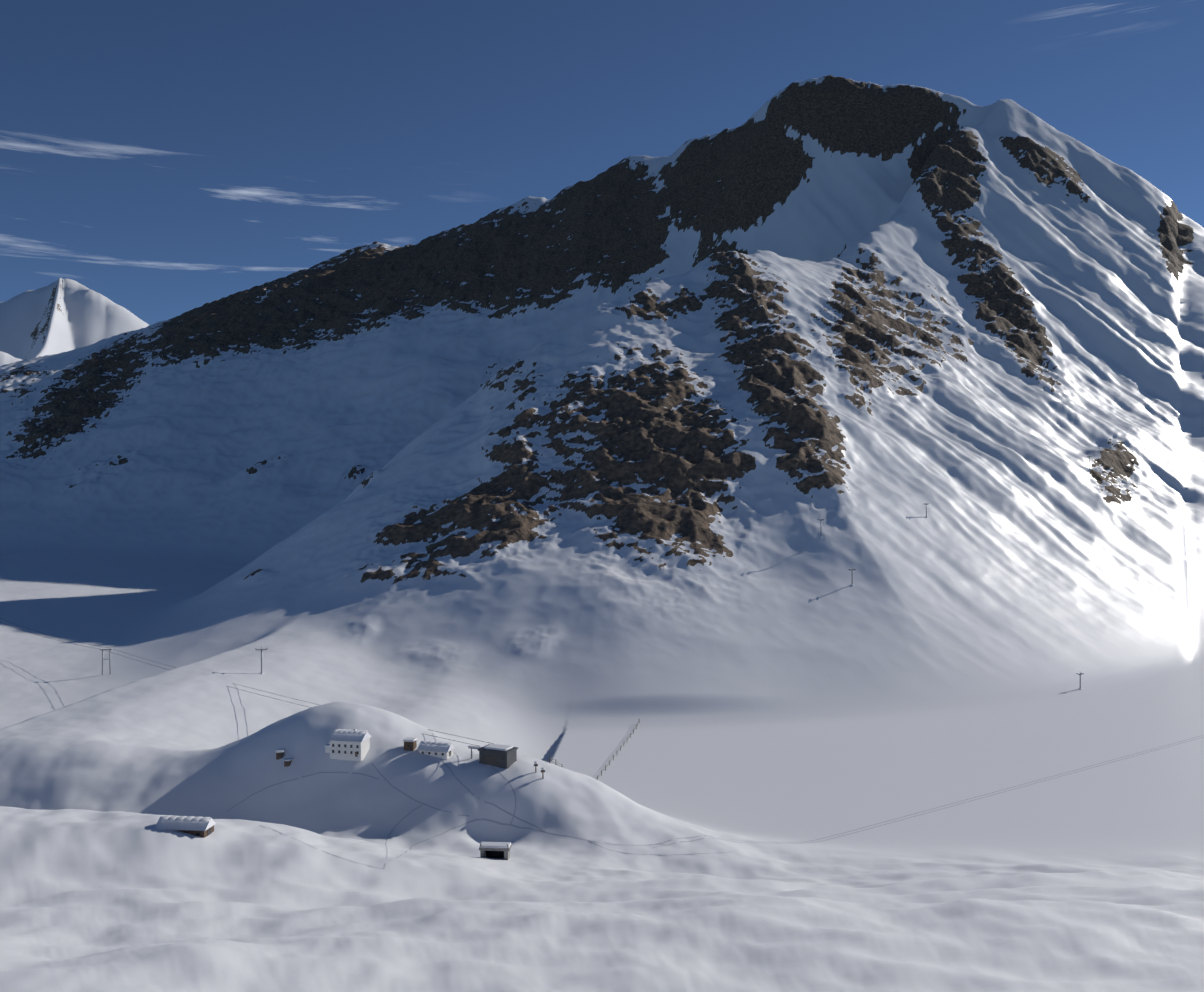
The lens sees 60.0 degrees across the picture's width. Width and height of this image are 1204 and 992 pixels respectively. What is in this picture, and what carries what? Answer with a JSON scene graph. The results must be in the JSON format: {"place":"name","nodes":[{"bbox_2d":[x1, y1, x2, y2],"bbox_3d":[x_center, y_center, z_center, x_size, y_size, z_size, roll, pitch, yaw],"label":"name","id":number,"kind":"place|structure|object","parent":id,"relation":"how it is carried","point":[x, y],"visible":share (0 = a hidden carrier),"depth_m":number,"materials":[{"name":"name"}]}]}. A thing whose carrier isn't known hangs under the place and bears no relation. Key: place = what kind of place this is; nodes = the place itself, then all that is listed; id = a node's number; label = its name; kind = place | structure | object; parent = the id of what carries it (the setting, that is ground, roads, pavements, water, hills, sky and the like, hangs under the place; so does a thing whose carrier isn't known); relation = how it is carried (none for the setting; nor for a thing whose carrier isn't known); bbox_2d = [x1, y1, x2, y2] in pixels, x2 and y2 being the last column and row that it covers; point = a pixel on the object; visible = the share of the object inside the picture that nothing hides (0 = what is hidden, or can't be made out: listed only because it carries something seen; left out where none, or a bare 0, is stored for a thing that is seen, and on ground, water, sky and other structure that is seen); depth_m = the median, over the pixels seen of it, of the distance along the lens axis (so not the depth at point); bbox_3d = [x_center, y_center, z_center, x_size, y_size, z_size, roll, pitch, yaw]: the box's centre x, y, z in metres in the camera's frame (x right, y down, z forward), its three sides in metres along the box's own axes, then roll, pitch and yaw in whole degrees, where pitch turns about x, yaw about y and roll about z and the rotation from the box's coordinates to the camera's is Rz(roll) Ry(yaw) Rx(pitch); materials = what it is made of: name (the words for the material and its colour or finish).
{"place":"outdoors","nodes":[
{"label":"outdoors","id":0,"kind":"place"},
{"bbox_2d":[0,75,1203,991],"bbox_3d":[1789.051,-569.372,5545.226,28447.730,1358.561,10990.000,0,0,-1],"label":"snowy mountain terrain","id":1,"kind":"structure","parent":0,"point":[570,477],"depth_m":655.12,"materials":[{"name":"white snow"}]},
{"bbox_2d":[100,648,111,674],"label":"ski lift pylon","id":2,"kind":"object","parent":1,"relation":"on","point":[105,659],"visible":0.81,"depth_m":561.92,"materials":[{"name":"grey metal"}]},
{"bbox_2d":[2,619,492,745],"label":"lift cables","id":3,"kind":"object","parent":2,"relation":"attached to","point":[241,685],"visible":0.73,"depth_m":432.23,"materials":[{"name":"black metal"}]},
{"bbox_2d":[155,815,215,837],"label":"long low building","id":4,"kind":"structure","parent":1,"relation":"on","point":[200,826],"depth_m":233.88,"materials":[{"name":"white paint"}]},
{"bbox_2d":[255,646,267,673],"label":"pylon","id":5,"kind":"object","parent":1,"relation":"on","point":[261,649],"visible":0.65,"depth_m":474.18,"materials":[{"name":"grey metal"}]},
{"bbox_2d":[275,749,284,759],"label":"hut","id":6,"kind":"object","parent":1,"relation":"on","point":[279,753],"visible":0.98,"depth_m":313.86,"materials":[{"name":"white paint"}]},
{"bbox_2d":[283,758,292,766],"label":"hut","id":7,"kind":"object","parent":1,"relation":"on","point":[287,762],"visible":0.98,"depth_m":311.17,"materials":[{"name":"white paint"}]},
{"bbox_2d":[325,729,370,760],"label":"hotel building","id":8,"kind":"structure","parent":1,"relation":"on","point":[349,744],"depth_m":309.00,"materials":[{"name":"paint"}]},
{"bbox_2d":[403,737,416,750],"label":"brown hut","id":9,"kind":"object","parent":1,"relation":"on","point":[410,743],"visible":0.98,"depth_m":312.93,"materials":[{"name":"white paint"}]},
{"bbox_2d":[417,741,454,758],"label":"building","id":10,"kind":"structure","parent":1,"relation":"on","point":[443,750],"depth_m":309.80,"materials":[{"name":"white paint"}]},
{"bbox_2d":[468,744,517,767],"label":"lift station","id":11,"kind":"object","parent":1,"relation":"on","point":[500,756],"visible":0.96,"depth_m":304.30,"materials":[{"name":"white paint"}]},
{"bbox_2d":[479,842,511,859],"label":"concrete portal","id":12,"kind":"object","parent":1,"relation":"on","point":[494,849],"visible":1,"depth_m":259.09,"materials":[{"name":"white paint"}]},
{"bbox_2d":[541,767,544,778],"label":"signpost","id":13,"kind":"object","parent":1,"relation":"on","point":[542,770],"visible":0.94,"depth_m":299.25,"materials":[{"name":"white paint"}]},
{"bbox_2d":[549,722,638,779],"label":"snow fence","id":14,"kind":"object","parent":1,"relation":"on","point":[610,759],"visible":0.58,"depth_m":406.50,"materials":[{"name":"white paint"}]},
{"bbox_2d":[228,735,1202,868],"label":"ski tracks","id":15,"kind":"object","parent":1,"relation":"on","point":[513,815],"visible":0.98,"depth_m":294.25,"materials":[{"name":"white snow"}]},
{"bbox_2d":[0,0,1203,324],"label":"sky","id":16,"kind":"structure","parent":0,"point":[164,159],"materials":[{"name":"blue"}]}
]}

